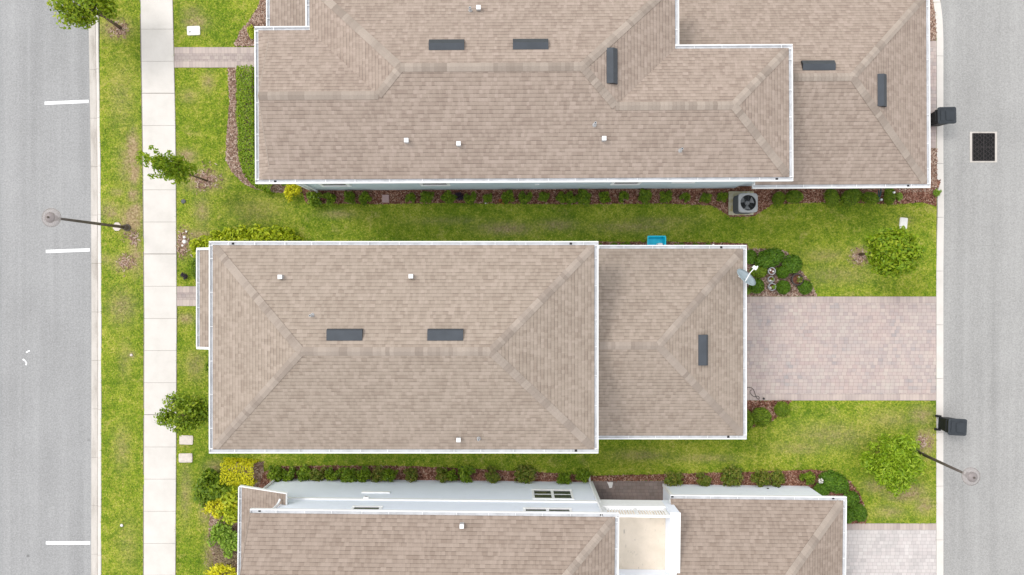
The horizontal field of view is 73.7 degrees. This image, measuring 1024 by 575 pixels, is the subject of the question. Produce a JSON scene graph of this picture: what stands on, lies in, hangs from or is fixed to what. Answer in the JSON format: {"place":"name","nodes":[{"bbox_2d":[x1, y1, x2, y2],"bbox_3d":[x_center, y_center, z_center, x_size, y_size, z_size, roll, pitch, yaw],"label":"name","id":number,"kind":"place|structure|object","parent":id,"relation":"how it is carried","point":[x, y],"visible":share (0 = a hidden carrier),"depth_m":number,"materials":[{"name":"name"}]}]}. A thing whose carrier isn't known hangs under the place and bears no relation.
{"place":"outdoors","nodes":[
{"label":"outdoors","id":0,"kind":"place"},
{"bbox_2d":[0,0,91,574],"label":"road","id":1,"kind":"structure","parent":0,"point":[45,392],"depth_m":32.12,"materials":[{"name":"grey asphalt"}]},
{"bbox_2d":[45,100,88,104],"bbox_3d":[-20.955,-8.715,32.116,2.078,0.001,0.150,-2,90,0],"label":"parking line","id":2,"kind":"object","parent":1,"relation":"on","point":[65,102],"visible":1,"depth_m":32.12,"materials":[{"name":"paint"}]},
{"bbox_2d":[46,541,89,544],"bbox_3d":[-20.887,12.015,32.116,2.085,0.001,0.156,0,90,0],"label":"parking line","id":3,"kind":"object","parent":1,"relation":"on","point":[67,542],"visible":1,"depth_m":32.12,"materials":[{"name":"paint"}]},
{"bbox_2d":[46,248,89,252],"bbox_3d":[-20.895,-1.732,32.116,2.077,0.001,0.150,-2,90,0],"label":"parking line","id":4,"kind":"object","parent":1,"relation":"on","point":[68,250],"visible":1,"depth_m":32.12,"materials":[{"name":"paint"}]},
{"bbox_2d":[140,0,176,574],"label":"sidewalk","id":5,"kind":"structure","parent":0,"point":[158,113],"depth_m":31.98,"materials":[{"name":"concrete"}]},
{"bbox_2d":[99,0,937,574],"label":"lawn","id":6,"kind":"structure","parent":0,"point":[645,226],"depth_m":32.01,"materials":[{"name":"green plant"}]},
{"bbox_2d":[46,0,121,29],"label":"tree","id":7,"kind":"object","parent":6,"relation":"on","point":[74,12],"visible":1,"depth_m":29.29,"materials":[{"name":"green plant"}]},
{"bbox_2d":[42,208,130,230],"bbox_3d":[-18.019,-2.735,29.225,0.760,5.550,0.760,0,90,0],"label":"street lamp","id":8,"kind":"object","parent":6,"relation":"on","point":[51,217],"visible":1,"depth_m":26.68,"materials":[{"name":"grey metal"}]},
{"bbox_2d":[135,145,207,184],"bbox_3d":[-14.532,-5.078,29.506,1.489,5.050,1.371,0,90,0],"label":"tree","id":9,"kind":"object","parent":6,"relation":"on","point":[175,168],"visible":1,"depth_m":28.68,"materials":[{"name":"green plant"}]},
{"bbox_2d":[153,390,208,435],"bbox_3d":[-14.257,5.490,30.459,2.421,3.141,1.872,17,90,0],"label":"tree","id":10,"kind":"object","parent":6,"relation":"on","point":[194,409],"visible":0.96,"depth_m":29.60,"materials":[{"name":"green plant"}]},
{"bbox_2d":[177,225,192,259],"bbox_3d":[-15.349,-2.121,31.976,0.863,0.040,1.648,0,90,0],"label":"mulch bed","id":11,"kind":"object","parent":6,"relation":"on","point":[181,243],"visible":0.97,"depth_m":31.98,"materials":[{"name":"brown wood"}]},
{"bbox_2d":[177,286,195,305],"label":"walkway","id":12,"kind":"structure","parent":6,"relation":"on","point":[186,295],"depth_m":31.99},
{"bbox_2d":[189,235,209,253],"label":"shrub","id":13,"kind":"object","parent":6,"relation":"on","point":[195,243],"visible":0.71,"depth_m":31.21,"materials":[{"name":"green plant"}]},
{"bbox_2d":[193,482,214,507],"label":"shrub","id":14,"kind":"object","parent":6,"relation":"on","point":[201,496],"visible":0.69,"depth_m":31.31,"materials":[{"name":"green plant"}]},
{"bbox_2d":[191,161,222,193],"bbox_3d":[-14.318,-5.197,31.977,1.463,0.040,1.528,-17,90,0],"label":"mulch bed","id":15,"kind":"object","parent":6,"relation":"on","point":[210,178],"visible":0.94,"depth_m":31.98,"materials":[{"name":"brown wood"}]},
{"bbox_2d":[197,467,219,492],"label":"shrub","id":16,"kind":"object","parent":6,"relation":"on","point":[205,477],"visible":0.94,"depth_m":31.18,"materials":[{"name":"green plant"}]},
{"bbox_2d":[202,230,222,247],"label":"shrub","id":17,"kind":"object","parent":6,"relation":"on","point":[215,234],"visible":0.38,"depth_m":31.27,"materials":[{"name":"green plant"}]},
{"bbox_2d":[174,47,253,67],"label":"walkway","id":18,"kind":"structure","parent":6,"relation":"on","point":[208,57],"depth_m":31.99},
{"bbox_2d":[217,227,238,240],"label":"shrub","id":19,"kind":"object","parent":6,"relation":"on","point":[228,232],"visible":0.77,"depth_m":31.23,"materials":[{"name":"green plant"}]},
{"bbox_2d":[207,461,263,574],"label":"mulch bed","id":20,"kind":"object","parent":6,"relation":"on","point":[258,469],"visible":0.16,"depth_m":31.97,"materials":[{"name":"brown wood"}]},
{"bbox_2d":[202,499,225,518],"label":"shrub","id":21,"kind":"object","parent":20,"relation":"on","point":[212,509],"visible":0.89,"depth_m":31.51,"materials":[{"name":"yellow plant"}]},
{"bbox_2d":[206,519,232,546],"bbox_3d":[-13.503,11.370,31.599,1.119,0.556,1.348,8,90,0],"label":"shrub","id":22,"kind":"object","parent":20,"relation":"on","point":[219,530],"visible":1,"depth_m":31.51,"materials":[{"name":"green plant"}]},
{"bbox_2d":[203,562,236,574],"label":"shrub","id":23,"kind":"object","parent":20,"relation":"on","point":[217,569],"visible":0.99,"depth_m":31.63,"materials":[{"name":"yellow plant"}]},
{"bbox_2d":[206,470,234,499],"bbox_3d":[-13.377,9.079,31.419,1.443,0.982,1.238,-8,90,0],"label":"shrub","id":24,"kind":"object","parent":20,"relation":"on","point":[215,489],"visible":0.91,"depth_m":31.20,"materials":[{"name":"green plant"}]},
{"bbox_2d":[204,538,236,573],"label":"shrub","id":25,"kind":"object","parent":20,"relation":"on","point":[226,560],"visible":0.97,"depth_m":31.71,"materials":[{"name":"brown plant"}]},
{"bbox_2d":[215,502,237,524],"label":"shrub","id":26,"kind":"object","parent":20,"relation":"on","point":[230,515],"visible":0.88,"depth_m":31.47,"materials":[{"name":"yellow plant"}]},
{"bbox_2d":[216,530,237,558],"bbox_3d":[-13.092,11.839,31.694,1.165,0.424,1.306,-34,90,0],"label":"shrub","id":27,"kind":"object","parent":20,"relation":"on","point":[229,545],"visible":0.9,"depth_m":31.62,"materials":[{"name":"green plant"}]},
{"bbox_2d":[219,470,249,505],"bbox_3d":[-12.915,9.169,31.553,1.524,0.702,1.744,-27,90,0],"label":"shrub","id":28,"kind":"object","parent":20,"relation":"on","point":[231,496],"visible":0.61,"depth_m":31.34,"materials":[{"name":"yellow plant"}]},
{"bbox_2d":[219,457,258,486],"bbox_3d":[-12.581,8.505,31.569,1.616,0.963,1.269,0,90,0],"label":"hedge","id":29,"kind":"object","parent":20,"relation":"on","point":[230,461],"visible":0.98,"depth_m":31.25,"materials":[{"name":"yellow plant"}]},
{"bbox_2d":[231,224,252,240],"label":"shrub","id":30,"kind":"object","parent":6,"relation":"on","point":[240,232],"visible":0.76,"depth_m":31.22,"materials":[{"name":"green plant"}]},
{"bbox_2d":[234,0,265,46],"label":"mulch bed","id":31,"kind":"object","parent":6,"relation":"on","point":[258,17],"visible":0.52,"depth_m":31.97,"materials":[{"name":"beige wood"}]},
{"bbox_2d":[225,67,300,193],"bbox_3d":[-11.616,-7.351,31.977,3.672,0.042,5.956,0,90,0],"label":"mulch bed","id":32,"kind":"object","parent":6,"relation":"on","point":[232,157],"visible":0.24,"depth_m":31.97,"materials":[{"name":"beige wood"}]},
{"bbox_2d":[235,64,273,194],"bbox_3d":[-12.036,-7.234,31.594,1.575,0.903,6.052,-11,90,0],"label":"hedge","id":33,"kind":"object","parent":32,"relation":"on","point":[240,114],"visible":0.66,"depth_m":31.27,"materials":[{"name":"green plant"}]},
{"bbox_2d":[283,184,302,202],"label":"shrub","id":34,"kind":"object","parent":32,"relation":"on","point":[290,190],"visible":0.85,"depth_m":31.55,"materials":[{"name":"yellow plant"}]},
{"bbox_2d":[196,241,746,452],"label":"house","id":35,"kind":"structure","parent":6,"relation":"on","point":[447,346],"depth_m":26.02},
{"bbox_2d":[737,265,757,285],"bbox_3d":[9.671,-0.494,28.359,0.841,0.983,0.831,0,90,0],"label":"satellite dish","id":36,"kind":"object","parent":35,"relation":"on","point":[746,277],"visible":1,"depth_m":28.20,"materials":[{"name":"white metal"}]},
{"bbox_2d":[237,478,846,574],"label":"house","id":37,"kind":"structure","parent":6,"relation":"on","point":[367,527],"depth_m":27.97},
{"bbox_2d":[523,507,571,510],"bbox_3d":[1.450,9.083,27.590,2.000,0.980,0.070,1,90,0],"label":"window","id":38,"kind":"structure","parent":37,"relation":"in","point":[524,508],"depth_m":27.95,"materials":[{"name":"white glass"}]},
{"bbox_2d":[532,489,573,499],"bbox_3d":[1.780,9.074,29.950,1.800,1.340,0.070,1,90,0],"label":"window","id":39,"kind":"structure","parent":37,"relation":"in","point":[563,494],"depth_m":29.93,"materials":[{"name":"white glass"}]},
{"bbox_2d":[258,465,866,523],"bbox_3d":[2.310,9.696,31.977,28.710,0.042,2.810,0,90,0],"label":"mulch bed","id":40,"kind":"object","parent":6,"relation":"on","point":[791,478],"visible":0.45,"depth_m":31.98,"materials":[{"name":"wood"}]},
{"bbox_2d":[266,464,282,481],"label":"shrub","id":41,"kind":"object","parent":40,"relation":"on","point":[274,472],"visible":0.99,"depth_m":31.51,"materials":[{"name":"green plant"}]},
{"bbox_2d":[279,466,296,481],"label":"shrub","id":42,"kind":"object","parent":40,"relation":"on","point":[287,475],"visible":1,"depth_m":31.54,"materials":[{"name":"green plant"}]},
{"bbox_2d":[296,463,312,481],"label":"shrub","id":43,"kind":"object","parent":40,"relation":"on","point":[303,472],"visible":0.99,"depth_m":31.55,"materials":[{"name":"green plant"}]},
{"bbox_2d":[309,466,326,481],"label":"shrub","id":44,"kind":"object","parent":40,"relation":"on","point":[316,475],"visible":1,"depth_m":31.57,"materials":[{"name":"green plant"}]},
{"bbox_2d":[324,466,340,480],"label":"shrub","id":45,"kind":"object","parent":40,"relation":"on","point":[331,474],"visible":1,"depth_m":31.60,"materials":[{"name":"green plant"}]},
{"bbox_2d":[339,467,356,482],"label":"shrub","id":46,"kind":"object","parent":40,"relation":"on","point":[347,474],"visible":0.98,"depth_m":31.52,"materials":[{"name":"green plant"}]},
{"bbox_2d":[355,464,370,482],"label":"shrub","id":47,"kind":"object","parent":40,"relation":"on","point":[364,474],"visible":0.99,"depth_m":31.57,"materials":[{"name":"green plant"}]},
{"bbox_2d":[370,465,385,482],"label":"shrub","id":48,"kind":"object","parent":40,"relation":"on","point":[376,477],"visible":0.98,"depth_m":31.55,"materials":[{"name":"green plant"}]},
{"bbox_2d":[382,468,397,481],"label":"shrub","id":49,"kind":"object","parent":40,"relation":"on","point":[387,475],"visible":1,"depth_m":31.48,"materials":[{"name":"green plant"}]},
{"bbox_2d":[403,467,417,482],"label":"shrub","id":50,"kind":"object","parent":40,"relation":"on","point":[413,475],"visible":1,"depth_m":31.60,"materials":[{"name":"green plant"}]},
{"bbox_2d":[435,467,448,482],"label":"shrub","id":51,"kind":"object","parent":40,"relation":"on","point":[441,477],"visible":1,"depth_m":31.55,"materials":[{"name":"green plant"}]},
{"bbox_2d":[457,464,475,482],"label":"shrub","id":52,"kind":"object","parent":40,"relation":"on","point":[464,472],"visible":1,"depth_m":31.62,"materials":[{"name":"green plant"}]},
{"bbox_2d":[484,465,500,483],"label":"shrub","id":53,"kind":"object","parent":40,"relation":"on","point":[494,477],"visible":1,"depth_m":31.59,"materials":[{"name":"green plant"}]},
{"bbox_2d":[514,464,536,483],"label":"shrub","id":54,"kind":"object","parent":40,"relation":"on","point":[522,472],"visible":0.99,"depth_m":31.62,"materials":[{"name":"green plant"}]},
{"bbox_2d":[556,472,571,484],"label":"shrub","id":55,"kind":"object","parent":40,"relation":"on","point":[562,478],"visible":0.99,"depth_m":31.55,"materials":[{"name":"green plant"}]},
{"bbox_2d":[575,468,591,482],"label":"shrub","id":56,"kind":"object","parent":40,"relation":"on","point":[582,474],"visible":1,"depth_m":31.62,"materials":[{"name":"green plant"}]},
{"bbox_2d":[664,471,683,486],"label":"shrub","id":57,"kind":"object","parent":40,"relation":"on","point":[673,481],"visible":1,"depth_m":31.64,"materials":[{"name":"green plant"}]},
{"bbox_2d":[696,472,711,486],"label":"shrub","id":58,"kind":"object","parent":40,"relation":"on","point":[705,481],"visible":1,"depth_m":31.67,"materials":[{"name":"green plant"}]},
{"bbox_2d":[720,466,743,486],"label":"shrub","id":59,"kind":"object","parent":40,"relation":"on","point":[733,472],"visible":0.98,"depth_m":31.64,"materials":[{"name":"green plant"}]},
{"bbox_2d":[750,469,771,486],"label":"shrub","id":60,"kind":"object","parent":40,"relation":"on","point":[762,479],"visible":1,"depth_m":31.60,"materials":[{"name":"green plant"}]},
{"bbox_2d":[769,469,784,486],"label":"shrub","id":61,"kind":"object","parent":40,"relation":"on","point":[777,476],"visible":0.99,"depth_m":31.67,"materials":[{"name":"green plant"}]},
{"bbox_2d":[799,471,815,484],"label":"shrub","id":62,"kind":"object","parent":40,"relation":"on","point":[809,476],"visible":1,"depth_m":31.65,"materials":[{"name":"green plant"}]},
{"bbox_2d":[813,482,829,495],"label":"shrub","id":63,"kind":"object","parent":40,"relation":"on","point":[822,489],"visible":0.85,"depth_m":31.64,"materials":[{"name":"green plant"}]},
{"bbox_2d":[818,469,849,493],"bbox_3d":[15.012,9.058,31.697,1.607,0.334,0.998,26,90,0],"label":"shrub","id":64,"kind":"object","parent":40,"relation":"on","point":[831,476],"visible":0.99,"depth_m":31.64,"materials":[{"name":"green plant"}]},
{"bbox_2d":[843,490,859,506],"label":"shrub","id":65,"kind":"object","parent":40,"relation":"on","point":[854,496],"visible":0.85,"depth_m":31.64,"materials":[{"name":"green plant"}]},
{"bbox_2d":[851,502,867,521],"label":"shrub","id":66,"kind":"object","parent":40,"relation":"on","point":[859,509],"visible":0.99,"depth_m":31.65,"materials":[{"name":"green plant"}]},
{"bbox_2d":[254,0,930,192],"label":"house","id":67,"kind":"structure","parent":6,"relation":"on","point":[531,94],"depth_m":25.96,"materials":[{"name":"brown"}]},
{"bbox_2d":[301,179,940,217],"bbox_3d":[5.064,-4.172,31.977,30.049,0.042,1.799,0,90,0],"label":"mulch bed","id":68,"kind":"object","parent":6,"relation":"on","point":[765,196],"visible":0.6,"depth_m":31.97,"materials":[{"name":"wood"}]},
{"bbox_2d":[306,191,321,206],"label":"shrub","id":69,"kind":"object","parent":68,"relation":"on","point":[313,198],"visible":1,"depth_m":31.57,"materials":[{"name":"green plant"}]},
{"bbox_2d":[440,190,456,204],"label":"shrub","id":70,"kind":"object","parent":68,"relation":"on","point":[446,198],"visible":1,"depth_m":31.66,"materials":[{"name":"green plant"}]},
{"bbox_2d":[577,188,591,206],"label":"shrub","id":71,"kind":"object","parent":68,"relation":"on","point":[584,197],"visible":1,"depth_m":31.62,"materials":[{"name":"green plant"}]},
{"bbox_2d":[637,188,651,204],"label":"shrub","id":72,"kind":"object","parent":68,"relation":"on","point":[645,195],"visible":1,"depth_m":31.72,"materials":[{"name":"green plant"}]},
{"bbox_2d":[728,191,753,214],"bbox_3d":[10.710,-3.945,31.965,1.160,0.110,1.100,0,90,0],"label":"concrete pad","id":73,"kind":"object","parent":68,"relation":"on","point":[732,194],"visible":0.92,"depth_m":31.91,"materials":[{"name":"beige concrete"}]},
{"bbox_2d":[733,193,757,213],"bbox_3d":[10.740,-3.853,31.464,0.880,0.893,0.880,0,90,0],"label":"air conditioner","id":74,"kind":"object","parent":73,"relation":"on","point":[745,203],"visible":1,"depth_m":31.10,"materials":[{"name":"grey metal"}]},
{"bbox_2d":[772,191,784,205],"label":"shrub","id":75,"kind":"object","parent":68,"relation":"on","point":[777,197],"visible":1,"depth_m":31.62,"materials":[{"name":"green plant"}]},
{"bbox_2d":[785,190,803,203],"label":"shrub","id":76,"kind":"object","parent":68,"relation":"on","point":[797,196],"visible":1,"depth_m":31.57,"materials":[{"name":"green plant"}]},
{"bbox_2d":[823,189,839,206],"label":"shrub","id":77,"kind":"object","parent":68,"relation":"on","point":[830,197],"visible":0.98,"depth_m":31.63,"materials":[{"name":"green plant"}]},
{"bbox_2d":[839,188,862,205],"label":"shrub","id":78,"kind":"object","parent":68,"relation":"on","point":[848,198],"visible":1,"depth_m":31.58,"materials":[{"name":"green plant"}]},
{"bbox_2d":[860,192,879,204],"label":"shrub","id":79,"kind":"object","parent":68,"relation":"on","point":[875,197],"visible":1,"depth_m":31.59,"materials":[{"name":"green plant"}]},
{"bbox_2d":[883,188,895,205],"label":"shrub","id":80,"kind":"object","parent":68,"relation":"on","point":[888,199],"visible":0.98,"depth_m":31.62,"materials":[{"name":"green plant"}]},
{"bbox_2d":[647,236,665,244],"bbox_3d":[6.690,-2.025,31.770,0.860,0.460,0.740,0,90,0],"label":"plastic tub","id":81,"kind":"object","parent":6,"relation":"on","point":[656,240],"visible":0.5,"depth_m":31.88,"materials":[{"name":"blue plastic"}]},
{"bbox_2d":[598,241,747,249],"bbox_3d":[7.464,-1.507,31.977,7.242,0.042,1.358,0,90,0],"label":"gutter","id":82,"kind":"object","parent":6,"relation":"on","point":[667,243],"visible":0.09,"depth_m":31.98,"materials":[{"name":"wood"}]},
{"bbox_2d":[747,400,791,427],"bbox_3d":[11.474,5.935,31.977,3.275,0.041,1.354,0,90,0],"label":"mulch bed","id":83,"kind":"object","parent":6,"relation":"on","point":[769,405],"visible":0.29,"depth_m":31.97,"materials":[{"name":"wood"}]},
{"bbox_2d":[751,407,771,426],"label":"shrub","id":84,"kind":"object","parent":83,"relation":"on","point":[759,417],"visible":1,"depth_m":31.53,"materials":[{"name":"green plant"}]},
{"bbox_2d":[773,401,789,416],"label":"shrub","id":85,"kind":"object","parent":83,"relation":"on","point":[783,407],"visible":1,"depth_m":31.67,"materials":[{"name":"green plant"}]},
{"bbox_2d":[747,248,816,296],"bbox_3d":[12.071,-0.715,31.977,4.462,0.042,2.344,0,90,0],"label":"mulch bed","id":86,"kind":"object","parent":6,"relation":"on","point":[793,291],"visible":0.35,"depth_m":31.97,"materials":[{"name":"brown wood"}]},
{"bbox_2d":[749,278,764,293],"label":"shrub","id":87,"kind":"object","parent":86,"relation":"on","point":[758,287],"visible":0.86,"depth_m":31.59,"materials":[{"name":"green plant"}]},
{"bbox_2d":[749,264,767,277],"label":"shrub","id":88,"kind":"object","parent":86,"relation":"on","point":[760,273],"visible":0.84,"depth_m":31.69,"materials":[{"name":"green plant"}]},
{"bbox_2d":[755,247,784,267],"bbox_3d":[11.987,-1.364,31.613,1.479,0.427,0.935,-17,90,0],"label":"shrub","id":89,"kind":"object","parent":86,"relation":"on","point":[775,255],"visible":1,"depth_m":31.55,"materials":[{"name":"green plant"}]},
{"bbox_2d":[776,280,790,294],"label":"shrub","id":90,"kind":"object","parent":86,"relation":"on","point":[783,287],"visible":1,"depth_m":31.57,"materials":[{"name":"green plant"}]},
{"bbox_2d":[781,254,802,272],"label":"shrub","id":91,"kind":"object","parent":86,"relation":"on","point":[796,263],"visible":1,"depth_m":31.60,"materials":[{"name":"green plant"}]},
{"bbox_2d":[797,280,812,294],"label":"shrub","id":92,"kind":"object","parent":86,"relation":"on","point":[805,287],"visible":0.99,"depth_m":31.63,"materials":[{"name":"green plant"}]},
{"bbox_2d":[858,225,924,278],"bbox_3d":[16.453,-1.519,30.186,2.341,3.688,2.300,0,90,0],"label":"tree","id":93,"kind":"object","parent":6,"relation":"on","point":[895,252],"visible":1,"depth_m":28.88,"materials":[{"name":"green plant"}]},
{"bbox_2d":[859,433,926,496],"bbox_3d":[17.224,8.048,31.015,2.965,2.029,2.827,0,90,0],"label":"tree","id":94,"kind":"object","parent":6,"relation":"on","point":[893,462],"visible":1,"depth_m":30.58,"materials":[{"name":"green plant"}]},
{"bbox_2d":[895,148,937,192],"bbox_3d":[18.951,-5.487,31.977,2.023,0.041,2.132,0,90,0],"label":"mulch bed","id":95,"kind":"object","parent":6,"relation":"on","point":[934,161],"visible":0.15,"depth_m":31.97,"materials":[{"name":"brown wood"}]},
{"bbox_2d":[930,0,936,40],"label":"mulch bed","id":96,"kind":"object","parent":6,"relation":"on","point":[933,31],"visible":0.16,"depth_m":31.97,"materials":[{"name":"beige wood"}]},
{"bbox_2d":[915,448,979,485],"bbox_3d":[18.773,7.728,29.830,0.760,4.340,0.760,0,90,0],"label":"street lamp","id":97,"kind":"object","parent":6,"relation":"on","point":[970,476],"visible":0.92,"depth_m":27.88,"materials":[{"name":"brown metal"}]},
{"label":"mulch bed","id":98,"kind":"structure","parent":6,"relation":"on","visible":0},
{"bbox_2d":[254,225,284,240],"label":"shrub","id":99,"kind":"object","parent":98,"relation":"on","point":[265,234],"visible":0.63,"depth_m":31.06,"materials":[{"name":"green plant"}]},
{"bbox_2d":[271,226,295,240],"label":"shrub","id":100,"kind":"object","parent":98,"relation":"on","point":[280,235],"visible":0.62,"depth_m":31.20,"materials":[{"name":"green plant"}]},
{"bbox_2d":[593,481,663,499],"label":"courtyard","id":101,"kind":"structure","parent":0,"point":[635,490],"depth_m":31.99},
{"bbox_2d":[747,296,935,400],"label":"driveway","id":102,"kind":"structure","parent":0,"point":[843,348],"depth_m":31.99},
{"bbox_2d":[846,523,935,574],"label":"driveway","id":103,"kind":"structure","parent":0,"point":[890,549],"depth_m":31.99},
{"bbox_2d":[930,41,935,147],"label":"driveway","id":104,"kind":"structure","parent":0,"point":[933,87],"depth_m":31.99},
{"bbox_2d":[930,107,956,127],"bbox_3d":[19.683,-7.806,31.456,0.920,1.123,0.760,-2,90,0],"label":"wheelie bin","id":105,"kind":"object","parent":104,"relation":"on","point":[940,116],"visible":0.78,"depth_m":30.93,"materials":[{"name":"plastic"}]},
{"bbox_2d":[941,0,1023,574],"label":"road","id":106,"kind":"structure","parent":0,"point":[983,280],"depth_m":32.02,"materials":[{"name":"grey asphalt"}]},
{"bbox_2d":[970,132,996,161],"bbox_3d":[22.110,-6.585,32.031,1.270,0.079,1.440,0,90,0],"label":"storm drain","id":107,"kind":"object","parent":106,"relation":"on","point":[983,146],"visible":1,"depth_m":32.01,"materials":[{"name":"metal"}]},
{"label":"ground","id":108,"kind":"structure","parent":0,"visible":0},
{"bbox_2d":[89,5,101,574],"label":"curb","id":109,"kind":"structure","parent":108,"relation":"on","point":[96,310],"depth_m":32.12,"materials":[{"name":"concrete"}]},
{"bbox_2d":[933,0,943,574],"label":"curb","id":110,"kind":"structure","parent":108,"relation":"on","point":[939,320],"depth_m":31.99,"materials":[{"name":"concrete"}]},
{"bbox_2d":[934,415,966,435],"bbox_3d":[20.161,6.328,31.456,0.920,1.123,0.760,3,90,0],"label":"wheelie bin","id":111,"kind":"object","parent":110,"relation":"on","point":[952,426],"visible":1,"depth_m":30.93,"materials":[{"name":"plastic"}]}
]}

